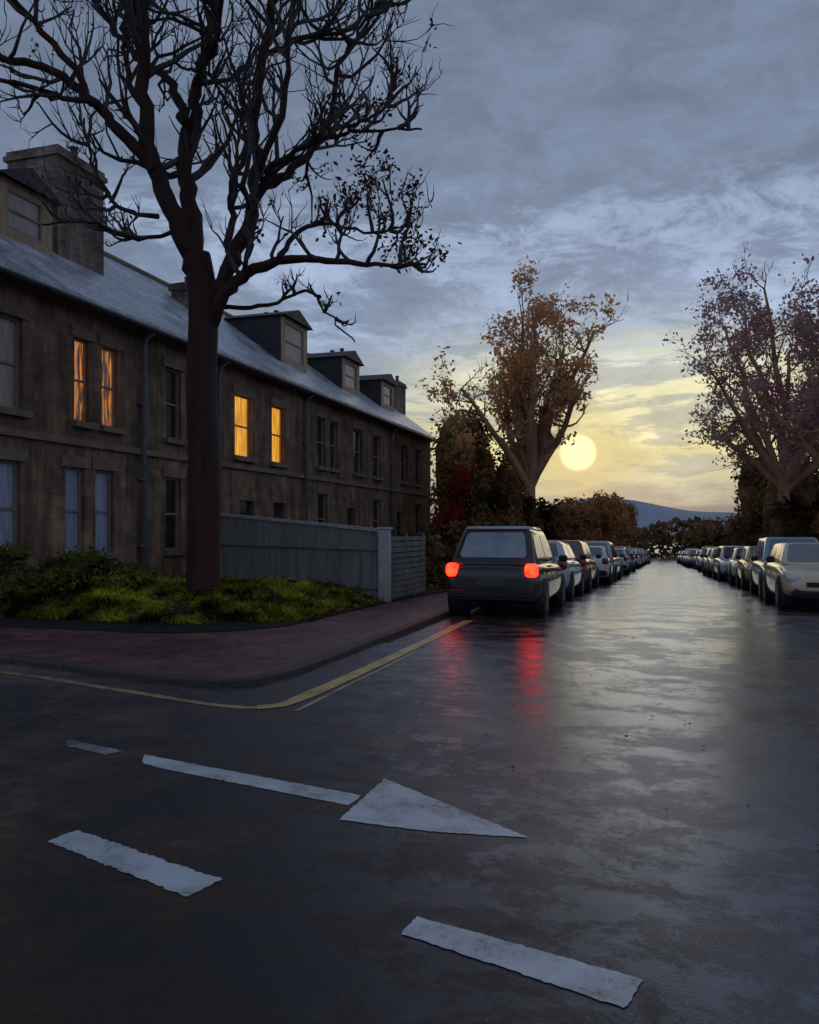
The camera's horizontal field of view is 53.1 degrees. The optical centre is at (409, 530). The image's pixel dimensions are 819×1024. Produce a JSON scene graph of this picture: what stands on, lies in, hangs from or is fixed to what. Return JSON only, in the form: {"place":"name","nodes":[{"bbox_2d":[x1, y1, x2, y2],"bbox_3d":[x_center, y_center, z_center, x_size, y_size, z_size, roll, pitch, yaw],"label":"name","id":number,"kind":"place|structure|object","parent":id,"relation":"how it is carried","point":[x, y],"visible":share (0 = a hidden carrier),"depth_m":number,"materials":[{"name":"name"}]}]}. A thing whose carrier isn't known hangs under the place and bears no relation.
{"place":"outdoors","nodes":[
{"label":"outdoors","id":0,"kind":"place"},
{"bbox_2d":[0,570,446,632],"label":"garden ground","id":1,"kind":"structure","parent":0,"point":[115,626],"depth_m":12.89,"materials":[{"name":"green plant"}]},
{"bbox_2d":[0,579,29,604],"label":"garden shrub","id":2,"kind":"object","parent":1,"relation":"on","point":[11,589],"visible":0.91,"depth_m":14.11,"materials":[{"name":"green plant"}]},
{"bbox_2d":[0,540,33,585],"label":"garden shrub","id":3,"kind":"object","parent":1,"relation":"on","point":[16,552],"visible":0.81,"depth_m":15.33,"materials":[{"name":"green plant"}]},
{"bbox_2d":[22,545,113,590],"bbox_3d":[-6.375,0.734,15.169,1.627,0.926,1.272,0,0,17],"label":"garden shrub","id":4,"kind":"object","parent":1,"relation":"on","point":[71,567],"visible":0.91,"depth_m":14.95,"materials":[{"name":"green plant"}]},
{"bbox_2d":[0,144,164,583],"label":"terraced house","id":5,"kind":"structure","parent":1,"relation":"on","point":[75,335],"depth_m":17.84,"materials":[{"name":"stone"}]},
{"bbox_2d":[0,446,31,563],"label":"window","id":6,"kind":"structure","parent":5,"relation":"in","point":[8,469],"depth_m":15.92,"materials":[{"name":"grey glass"}]},
{"bbox_2d":[0,298,33,418],"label":"window","id":7,"kind":"structure","parent":5,"relation":"in","point":[9,326],"depth_m":15.93,"materials":[{"name":"beige glass"}]},
{"bbox_2d":[61,454,90,555],"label":"window","id":8,"kind":"structure","parent":5,"relation":"in","point":[73,475],"depth_m":17.68,"materials":[{"name":"grey glass"}]},
{"bbox_2d":[70,323,98,429],"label":"window","id":9,"kind":"structure","parent":5,"relation":"in","point":[79,421],"depth_m":17.86,"materials":[{"name":"brown"}]},
{"bbox_2d":[91,458,122,558],"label":"window","id":10,"kind":"structure","parent":5,"relation":"in","point":[102,478],"depth_m":18.60,"materials":[{"name":"grey glass"}]},
{"bbox_2d":[98,333,126,434],"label":"window","id":11,"kind":"structure","parent":5,"relation":"in","point":[108,356],"depth_m":18.76,"materials":[{"name":"brown glass"}]},
{"bbox_2d":[82,560,158,591],"bbox_3d":[-5.246,0.867,14.992,1.646,0.668,1.155,0,0,39],"label":"garden shrub","id":12,"kind":"object","parent":1,"relation":"on","point":[130,574],"visible":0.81,"depth_m":14.69,"materials":[{"name":"green plant"}]},
{"bbox_2d":[84,251,281,577],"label":"terraced house","id":13,"kind":"structure","parent":1,"relation":"on","point":[244,376],"depth_m":22.18,"materials":[{"name":"stone"}]},
{"bbox_2d":[163,467,185,555],"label":"window","id":14,"kind":"structure","parent":13,"relation":"in","point":[171,483],"depth_m":21.21,"materials":[{"name":"black glass"}]},
{"bbox_2d":[163,356,186,445],"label":"window","id":15,"kind":"structure","parent":13,"relation":"in","point":[171,437],"depth_m":21.21,"materials":[{"name":"black glass"}]},
{"bbox_2d":[240,501,249,518],"bbox_3d":[-5.037,0.180,24.835,0.065,2.120,0.780,0,0,17],"label":"door","id":16,"kind":"structure","parent":13,"relation":"in","point":[244,506],"depth_m":24.93,"materials":[{"name":"paint"}]},
{"bbox_2d":[233,384,257,462],"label":"window","id":17,"kind":"structure","parent":13,"relation":"in","point":[241,403],"depth_m":24.73,"materials":[{"name":"yellow"}]},
{"bbox_2d":[0,0,461,593],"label":"bare tree","id":18,"kind":"object","parent":1,"relation":"on","point":[208,294],"visible":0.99,"depth_m":14.27,"materials":[{"name":"brown plant"}]},
{"bbox_2d":[153,275,354,528],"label":"terraced house","id":19,"kind":"structure","parent":1,"relation":"on","point":[306,481],"depth_m":29.43,"materials":[{"name":"stone"}]},
{"bbox_2d":[273,504,281,518],"bbox_3d":[-4.389,0.180,26.937,0.065,2.120,0.780,0,0,17],"label":"door","id":20,"kind":"structure","parent":19,"relation":"in","point":[276,507],"depth_m":27.03,"materials":[{"name":"paint"}]},
{"bbox_2d":[270,397,289,468],"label":"window","id":21,"kind":"structure","parent":19,"relation":"in","point":[276,412],"depth_m":26.98,"materials":[{"name":"brown"}]},
{"bbox_2d":[315,409,329,470],"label":"window","id":22,"kind":"structure","parent":19,"relation":"in","point":[318,413],"depth_m":30.38,"materials":[{"name":"black glass"}]},
{"bbox_2d":[317,487,329,522],"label":"window","id":23,"kind":"structure","parent":19,"relation":"in","point":[321,497],"depth_m":30.53,"materials":[{"name":"black glass"}]},
{"bbox_2d":[328,414,341,473],"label":"window","id":24,"kind":"structure","parent":19,"relation":"in","point":[333,418],"depth_m":31.54,"materials":[{"name":"black glass"}]},
{"bbox_2d":[240,585,274,600],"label":"garden shrub","id":25,"kind":"object","parent":1,"relation":"on","point":[257,592],"visible":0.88,"depth_m":14.13,"materials":[{"name":"green plant"}]},
{"bbox_2d":[220,513,378,597],"bbox_3d":[-3.170,0.533,19.776,6.346,2.135,0.140,0,0,36],"label":"board fence","id":26,"kind":"object","parent":1,"relation":"on","point":[250,547],"visible":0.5,"depth_m":19.37,"materials":[{"name":"grey wood"}]},
{"bbox_2d":[240,374,435,547],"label":"terraced house","id":27,"kind":"structure","parent":1,"relation":"on","point":[386,393],"depth_m":40.91,"materials":[{"name":"stone"}]},
{"bbox_2d":[397,512,399,547],"bbox_3d":[-0.590,0.180,39.265,0.065,2.120,0.780,0,0,17],"label":"door","id":28,"kind":"structure","parent":27,"relation":"in","point":[398,521],"depth_m":39.35,"materials":[{"name":"paint"}]},
{"bbox_2d":[400,439,410,485],"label":"window","id":29,"kind":"structure","parent":27,"relation":"in","point":[403,448],"depth_m":40.18,"materials":[{"name":"black glass"}]},
{"bbox_2d":[415,499,422,533],"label":"window","id":30,"kind":"structure","parent":27,"relation":"in","point":[417,502],"depth_m":42.63,"materials":[{"name":"black glass"}]},
{"bbox_2d":[415,444,423,487],"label":"window","id":31,"kind":"structure","parent":27,"relation":"in","point":[418,447],"depth_m":42.47,"materials":[{"name":"black glass"}]},
{"bbox_2d":[307,348,403,564],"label":"terraced house","id":32,"kind":"structure","parent":1,"relation":"on","point":[369,428],"depth_m":35.27,"materials":[{"name":"stone"}]},
{"bbox_2d":[347,509,351,529],"bbox_3d":[-2.475,0.180,33.149,0.065,2.120,0.780,0,0,17],"label":"door","id":33,"kind":"structure","parent":32,"relation":"in","point":[349,511],"depth_m":33.28,"materials":[{"name":"paint"}]},
{"bbox_2d":[352,422,365,477],"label":"window","id":34,"kind":"structure","parent":32,"relation":"in","point":[356,473],"depth_m":34.12,"materials":[{"name":"black glass"}]},
{"bbox_2d":[372,494,382,527],"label":"window","id":35,"kind":"structure","parent":32,"relation":"in","point":[377,497],"depth_m":36.39,"materials":[{"name":"black glass"}]},
{"bbox_2d":[372,429,384,480],"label":"window","id":36,"kind":"structure","parent":32,"relation":"in","point":[374,432],"depth_m":36.39,"materials":[{"name":"black glass"}]},
{"bbox_2d":[391,533,425,598],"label":"slatted gate","id":37,"kind":"structure","parent":1,"relation":"on","point":[406,570],"depth_m":19.31,"materials":[{"name":"metal"}]},
{"bbox_2d":[391,531,450,587],"bbox_3d":[0.302,0.938,23.526,1.714,1.917,1.985,0,0,-8],"label":"roadside bush","id":38,"kind":"object","parent":1,"relation":"on","point":[436,564],"visible":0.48,"depth_m":23.02,"materials":[{"name":"green plant"}]},
{"bbox_2d":[431,521,464,562],"bbox_3d":[1.234,0.839,26.270,1.880,2.278,2.048,0,0,17],"label":"roadside bush","id":39,"kind":"object","parent":1,"relation":"on","point":[450,536],"visible":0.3,"depth_m":25.58,"materials":[{"name":"brown plant"}]},
{"bbox_2d":[425,395,492,532],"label":"ivy bush","id":40,"kind":"object","parent":1,"relation":"on","point":[448,456],"visible":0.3,"depth_m":42.21,"materials":[{"name":"green plant"}]},
{"bbox_2d":[428,458,502,533],"bbox_3d":[2.506,-0.570,38.655,3.027,5.658,3.421,0,0,-35],"label":"red bush","id":41,"kind":"object","parent":1,"relation":"on","point":[457,501],"visible":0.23,"depth_m":37.62,"materials":[{"name":"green plant"}]},
{"bbox_2d":[447,516,490,529],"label":"roadside bush","id":42,"kind":"object","parent":1,"relation":"on","point":[473,522],"depth_m":29.36,"materials":[{"name":"brown plant"}]},
{"bbox_2d":[469,500,524,525],"bbox_3d":[3.521,0.434,33.541,2.620,3.484,2.584,0,0,17],"label":"roadside bush","id":43,"kind":"object","parent":1,"relation":"on","point":[480,510],"visible":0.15,"depth_m":33.29,"materials":[{"name":"brown plant"}]},
{"bbox_2d":[463,465,542,530],"bbox_3d":[4.246,-0.374,37.258,3.582,5.241,2.240,0,0,17],"label":"brown bush","id":44,"kind":"object","parent":1,"relation":"on","point":[486,490],"visible":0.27,"depth_m":36.80,"materials":[{"name":"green plant"}]},
{"bbox_2d":[486,433,523,514],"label":"ivy bush","id":45,"kind":"object","parent":1,"relation":"on","point":[503,475],"visible":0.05,"depth_m":43.10,"materials":[{"name":"orange plant"}]},
{"bbox_2d":[415,255,629,505],"bbox_3d":[5.190,-4.969,38.509,10.057,14.554,7.118,0,0,17],"label":"leafy tree","id":46,"kind":"object","parent":1,"relation":"on","point":[529,454],"visible":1,"depth_m":37.52,"materials":[{"name":"brown plant"}]},
{"bbox_2d":[522,495,540,527],"bbox_3d":[5.339,0.286,37.270,1.590,3.868,1.867,0,0,17],"label":"brown bush","id":47,"kind":"object","parent":1,"relation":"on","point":[532,512],"visible":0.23,"depth_m":36.62,"materials":[{"name":"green plant"}]},
{"bbox_2d":[0,542,638,677],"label":"pavement","id":48,"kind":"structure","parent":0,"point":[88,648],"depth_m":11.01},
{"bbox_2d":[376,527,392,602],"bbox_3d":[-0.533,0.790,17.692,0.290,1.720,0.290,0,0,17],"label":"gate post","id":49,"kind":"object","parent":48,"relation":"on","point":[384,561],"visible":0.82,"depth_m":17.59,"materials":[{"name":"grey wood"}]},
{"bbox_2d":[535,497,575,539],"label":"roadside bush","id":50,"kind":"object","parent":48,"relation":"on","point":[551,525],"visible":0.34,"depth_m":45.41,"materials":[{"name":"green plant"}]},
{"bbox_2d":[551,498,590,540],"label":"roadside bush","id":51,"kind":"object","parent":48,"relation":"on","point":[577,529],"visible":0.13,"depth_m":52.56,"materials":[{"name":"orange plant"}]},
{"bbox_2d":[553,496,602,540],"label":"roadside bush","id":52,"kind":"object","parent":48,"relation":"on","point":[589,510],"visible":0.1,"depth_m":60.28,"materials":[{"name":"orange plant"}]},
{"bbox_2d":[570,492,616,543],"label":"roadside bush","id":53,"kind":"object","parent":48,"relation":"on","point":[604,518],"visible":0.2,"depth_m":67.79,"materials":[{"name":"orange plant"}]},
{"bbox_2d":[590,489,626,545],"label":"roadside bush","id":54,"kind":"object","parent":48,"relation":"on","point":[617,504],"visible":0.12,"depth_m":80.52,"materials":[{"name":"orange plant"}]},
{"bbox_2d":[596,492,628,545],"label":"roadside bush","id":55,"kind":"object","parent":48,"relation":"on","point":[620,537],"visible":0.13,"depth_m":93.16,"materials":[{"name":"orange plant"}]},
{"bbox_2d":[611,499,635,547],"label":"roadside bush","id":56,"kind":"object","parent":48,"relation":"on","point":[626,523],"visible":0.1,"depth_m":109.11,"materials":[{"name":"orange plant"}]},
{"bbox_2d":[622,501,640,547],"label":"roadside bush","id":57,"kind":"object","parent":48,"relation":"on","point":[632,519],"visible":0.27,"depth_m":129.94,"materials":[{"name":"orange plant"}]},
{"bbox_2d":[0,543,818,1023],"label":"road","id":58,"kind":"structure","parent":0,"point":[696,901],"depth_m":4.40,"materials":[{"name":"grey asphalt"}]},
{"bbox_2d":[64,740,119,754],"bbox_3d":[-2.364,1.592,6.022,0.610,0.001,0.148,0,0,32],"label":"painted line","id":59,"kind":"object","parent":58,"relation":"on","point":[90,747],"visible":1,"depth_m":6.01,"materials":[{"name":"white paint"}]},
{"bbox_2d":[0,670,257,708],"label":"painted yellow line","id":60,"kind":"object","parent":58,"relation":"on","point":[138,692],"visible":1,"depth_m":8.04,"materials":[{"name":"paint"}]},
{"bbox_2d":[48,830,221,895],"bbox_3d":[-1.365,1.592,3.959,1.108,0.001,0.225,0,0,34],"label":"painted dash","id":61,"kind":"object","parent":58,"relation":"on","point":[183,880],"visible":1,"depth_m":3.92,"materials":[{"name":"white paint"}]},
{"bbox_2d":[142,754,359,804],"bbox_3d":[-1.120,1.592,5.282,1.868,0.001,0.198,0,0,29],"label":"painted line","id":62,"kind":"object","parent":58,"relation":"on","point":[336,796],"visible":1,"depth_m":5.21,"materials":[{"name":"white paint"}]},
{"bbox_2d":[0,543,650,687],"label":"kerb","id":63,"kind":"structure","parent":58,"relation":"on","point":[230,682],"depth_m":9.16,"materials":[{"name":"concrete"}]},
{"bbox_2d":[293,651,417,710],"bbox_3d":[-0.449,1.592,9.033,0.059,0.001,3.801,0,0,17],"label":"painted yellow line","id":64,"kind":"object","parent":58,"relation":"on","point":[338,689],"visible":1,"depth_m":8.49,"materials":[{"name":"paint"}]},
{"bbox_2d":[257,620,472,708],"bbox_3d":[-0.071,1.591,10.885,0.335,0.003,7.642,0,0,18],"label":"painted yellow line","id":65,"kind":"object","parent":58,"relation":"on","point":[318,690],"visible":1,"depth_m":9.16,"materials":[{"name":"paint"}]},
{"bbox_2d":[13,599,818,845],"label":"fallen leaves","id":66,"kind":"object","parent":58,"relation":"on","point":[626,736],"visible":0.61,"depth_m":10.73,"materials":[{"name":"brown plant"}]},
{"bbox_2d":[340,778,527,837],"bbox_3d":[-0.018,1.592,4.561,1.278,0.001,0.642,0,0,52],"label":"painted triangle","id":67,"kind":"object","parent":58,"relation":"on","point":[397,805],"visible":1,"depth_m":4.59,"materials":[{"name":"white paint"}]},
{"bbox_2d":[446,526,567,617],"bbox_3d":[2.100,0.808,16.831,2.120,1.720,4.480,0,-1,17],"label":"parked car","id":68,"kind":"object","parent":58,"relation":"on","point":[490,565],"visible":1,"depth_m":14.95,"materials":[{"name":"black paint"}]},
{"bbox_2d":[402,916,642,1007],"bbox_3d":[0.380,1.592,3.059,0.933,0.001,0.214,0,0,31],"label":"painted dash","id":69,"kind":"object","parent":58,"relation":"on","point":[607,985],"visible":1,"depth_m":3.02,"materials":[{"name":"white paint"}]},
{"bbox_2d":[547,541,586,599],"bbox_3d":[3.558,1.046,21.707,2.120,1.494,4.080,0,-2,18],"label":"parked car","id":70,"kind":"object","parent":58,"relation":"on","point":[572,569],"visible":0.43,"depth_m":20.12,"materials":[{"name":"silver paint"}]},
{"bbox_2d":[547,540,600,590],"bbox_3d":[5.110,1.142,26.686,2.120,1.584,4.580,0,-2,18],"label":"parked car","id":71,"kind":"object","parent":58,"relation":"on","point":[589,566],"visible":0.33,"depth_m":24.82,"materials":[{"name":"red paint"}]},
{"bbox_2d":[588,546,616,584],"bbox_3d":[6.927,1.346,31.707,2.120,1.464,4.580,0,-2,16],"label":"parked car","id":72,"kind":"object","parent":58,"relation":"on","point":[604,563],"visible":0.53,"depth_m":29.83,"materials":[{"name":"white paint"}]},
{"bbox_2d":[582,541,623,580],"bbox_3d":[8.323,1.353,36.192,2.120,1.704,4.580,0,-2,18],"label":"parked car","id":73,"kind":"object","parent":58,"relation":"on","point":[609,547],"visible":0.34,"depth_m":34.32,"materials":[{"name":"silver paint"}]},
{"bbox_2d":[615,549,624,575],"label":"parked car","id":74,"kind":"object","parent":58,"relation":"on","point":[621,562],"visible":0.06,"depth_m":40.96,"materials":[{"name":"grey paint"}]},
{"bbox_2d":[615,548,632,574],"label":"parked car","id":75,"kind":"object","parent":58,"relation":"on","point":[626,564],"visible":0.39,"depth_m":44.11,"materials":[{"name":"white paint"}]},
{"bbox_2d":[614,547,633,571],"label":"parked car","id":76,"kind":"object","parent":58,"relation":"on","point":[624,548],"visible":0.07,"depth_m":50.54,"materials":[{"name":"grey paint"}]},
{"bbox_2d":[614,546,635,560],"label":"parked car","id":77,"kind":"object","parent":58,"relation":"on","point":[627,547],"visible":0.04,"depth_m":58.46,"materials":[{"name":"grey paint"}]},
{"bbox_2d":[627,549,637,570],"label":"parked car","id":78,"kind":"object","parent":58,"relation":"on","point":[629,551],"visible":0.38,"depth_m":53.39,"materials":[{"name":"silver paint"}]},
{"bbox_2d":[632,550,642,567],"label":"parked car","id":79,"kind":"object","parent":58,"relation":"on","point":[638,561],"visible":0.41,"depth_m":63.22,"materials":[{"name":"white paint"}]},
{"bbox_2d":[632,548,647,564],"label":"parked car","id":80,"kind":"object","parent":58,"relation":"on","point":[642,550],"visible":0.3,"depth_m":82.23,"materials":[{"name":"white paint"}]},
{"bbox_2d":[636,550,645,566],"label":"parked car","id":81,"kind":"object","parent":58,"relation":"on","point":[642,557],"visible":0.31,"depth_m":72.65,"materials":[{"name":"beige paint"}]},
{"bbox_2d":[644,550,651,563],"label":"parked car","id":82,"kind":"object","parent":58,"relation":"on","point":[649,557],"visible":0.31,"depth_m":91.66,"materials":[{"name":"grey paint"}]},
{"bbox_2d":[683,551,688,566],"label":"parked car","id":83,"kind":"object","parent":58,"relation":"on","point":[687,553],"visible":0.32,"depth_m":74.25,"materials":[{"name":"silver paint"}]},
{"bbox_2d":[681,549,699,565],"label":"parked car","id":84,"kind":"object","parent":58,"relation":"on","point":[686,550],"visible":0.21,"depth_m":79.37,"materials":[{"name":"white paint"}]},
{"bbox_2d":[685,549,698,567],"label":"parked car","id":85,"kind":"object","parent":58,"relation":"on","point":[689,558],"visible":0.38,"depth_m":69.00,"materials":[{"name":"red paint"}]},
{"bbox_2d":[692,551,697,568],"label":"parked car","id":86,"kind":"object","parent":58,"relation":"on","point":[693,560],"visible":0.27,"depth_m":65.19,"materials":[{"name":"paint"}]},
{"bbox_2d":[695,550,700,569],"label":"parked car","id":87,"kind":"object","parent":58,"relation":"on","point":[696,562],"visible":0.18,"depth_m":61.01,"materials":[{"name":"white paint"}]},
{"bbox_2d":[700,549,710,574],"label":"parked car","id":88,"kind":"object","parent":58,"relation":"on","point":[704,564],"visible":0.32,"depth_m":45.27,"materials":[{"name":"grey paint"}]},
{"bbox_2d":[695,547,717,570],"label":"parked car","id":89,"kind":"object","parent":58,"relation":"on","point":[703,549],"visible":0.27,"depth_m":55.23,"materials":[{"name":"silver paint"}]},
{"bbox_2d":[702,548,717,561],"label":"parked car","id":90,"kind":"object","parent":58,"relation":"on","point":[706,551],"visible":0.09,"depth_m":52.10,"materials":[{"name":"beige paint"}]},
{"bbox_2d":[704,549,716,576],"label":"parked car","id":91,"kind":"object","parent":58,"relation":"on","point":[709,563],"visible":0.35,"depth_m":41.27,"materials":[{"name":"paint"}]},
{"bbox_2d":[712,546,744,580],"bbox_3d":[14.681,1.477,36.711,2.120,1.584,4.580,0,-2,16],"label":"parked car","id":92,"kind":"object","parent":58,"relation":"on","point":[719,567],"visible":0.36,"depth_m":36.25,"materials":[{"name":"white paint"}]},
{"bbox_2d":[724,548,742,584],"bbox_3d":[13.456,1.409,32.115,2.120,1.464,4.580,0,-2,19],"label":"parked car","id":93,"kind":"object","parent":58,"relation":"on","point":[731,565],"visible":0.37,"depth_m":31.52,"materials":[{"name":"beige paint"}]},
{"bbox_2d":[735,546,756,589],"bbox_3d":[12.057,1.264,27.543,2.120,1.494,4.080,0,-2,18],"label":"parked car","id":94,"kind":"object","parent":58,"relation":"on","point":[743,567],"visible":0.36,"depth_m":27.14,"materials":[{"name":"paint"}]},
{"bbox_2d":[750,537,818,598],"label":"parked car","id":95,"kind":"object","parent":58,"relation":"on","point":[765,546],"visible":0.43,"depth_m":22.33,"materials":[{"name":"blue paint"}]},
{"bbox_2d":[762,543,818,609],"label":"parked car","id":96,"kind":"object","parent":58,"relation":"on","point":[791,573],"visible":0.99,"depth_m":17.56,"materials":[{"name":"beige paint"}]},
{"bbox_2d":[0,0,818,517],"label":"sky","id":97,"kind":"structure","parent":0,"point":[640,147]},
{"bbox_2d":[381,535,694,642],"bbox_3d":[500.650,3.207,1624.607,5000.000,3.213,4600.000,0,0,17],"label":"ground","id":98,"kind":"structure","parent":0,"point":[416,630],"depth_m":13.50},
{"bbox_2d":[430,515,722,558],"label":"distant woodland","id":99,"kind":"object","parent":98,"relation":"on","point":[658,535],"visible":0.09,"depth_m":143.86,"materials":[{"name":"brown plant"}]},
{"bbox_2d":[690,517,722,549],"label":"roadside bush","id":100,"kind":"object","parent":98,"relation":"on","point":[701,537],"visible":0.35,"depth_m":115.38,"materials":[{"name":"brown plant"}]},
{"bbox_2d":[430,497,741,534],"bbox_3d":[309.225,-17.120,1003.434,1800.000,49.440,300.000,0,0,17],"label":"hill","id":101,"kind":"structure","parent":0,"point":[649,513],"depth_m":953.65,"materials":[{"name":"blue"}]},
{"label":"pavement","id":102,"kind":"structure","parent":0,"visible":0},
{"bbox_2d":[707,515,734,546],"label":"roadside bush","id":103,"kind":"object","parent":102,"relation":"on","point":[715,529],"visible":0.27,"depth_m":94.36,"materials":[{"name":"brown plant"}]},
{"bbox_2d":[714,511,745,546],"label":"roadside bush","id":104,"kind":"object","parent":102,"relation":"on","point":[725,538],"visible":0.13,"depth_m":80.17,"materials":[{"name":"brown plant"}]},
{"bbox_2d":[732,518,747,545],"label":"roadside bush","id":105,"kind":"object","parent":102,"relation":"on","point":[738,533],"visible":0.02,"depth_m":67.02,"materials":[{"name":"brown plant"}]},
{"bbox_2d":[662,244,818,509],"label":"leafy tree","id":106,"kind":"object","parent":102,"relation":"on","point":[785,479],"visible":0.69,"depth_m":40.14,"materials":[{"name":"brown plant"}]},
{"bbox_2d":[673,254,818,467],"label":"leafy tree","id":107,"kind":"object","parent":102,"relation":"on","point":[806,441],"visible":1,"depth_m":30.55,"materials":[{"name":"brown plant"}]},
{"bbox_2d":[730,441,777,545],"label":"roadside bush","id":108,"kind":"object","parent":102,"relation":"on","point":[747,490],"visible":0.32,"depth_m":54.94,"materials":[{"name":"green plant"}]},
{"bbox_2d":[752,455,818,539],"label":"roadside bush","id":109,"kind":"object","parent":102,"relation":"on","point":[805,488],"visible":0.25,"depth_m":45.05,"materials":[{"name":"brown plant"}]},
{"bbox_2d":[762,491,818,536],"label":"brown bush","id":110,"kind":"object","parent":102,"relation":"on","point":[790,521],"visible":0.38,"depth_m":37.75,"materials":[{"name":"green plant"}]},
{"bbox_2d":[808,479,818,541],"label":"roadside bush","id":111,"kind":"object","parent":102,"relation":"on","point":[815,524],"visible":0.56,"depth_m":36.55,"materials":[{"name":"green plant"}]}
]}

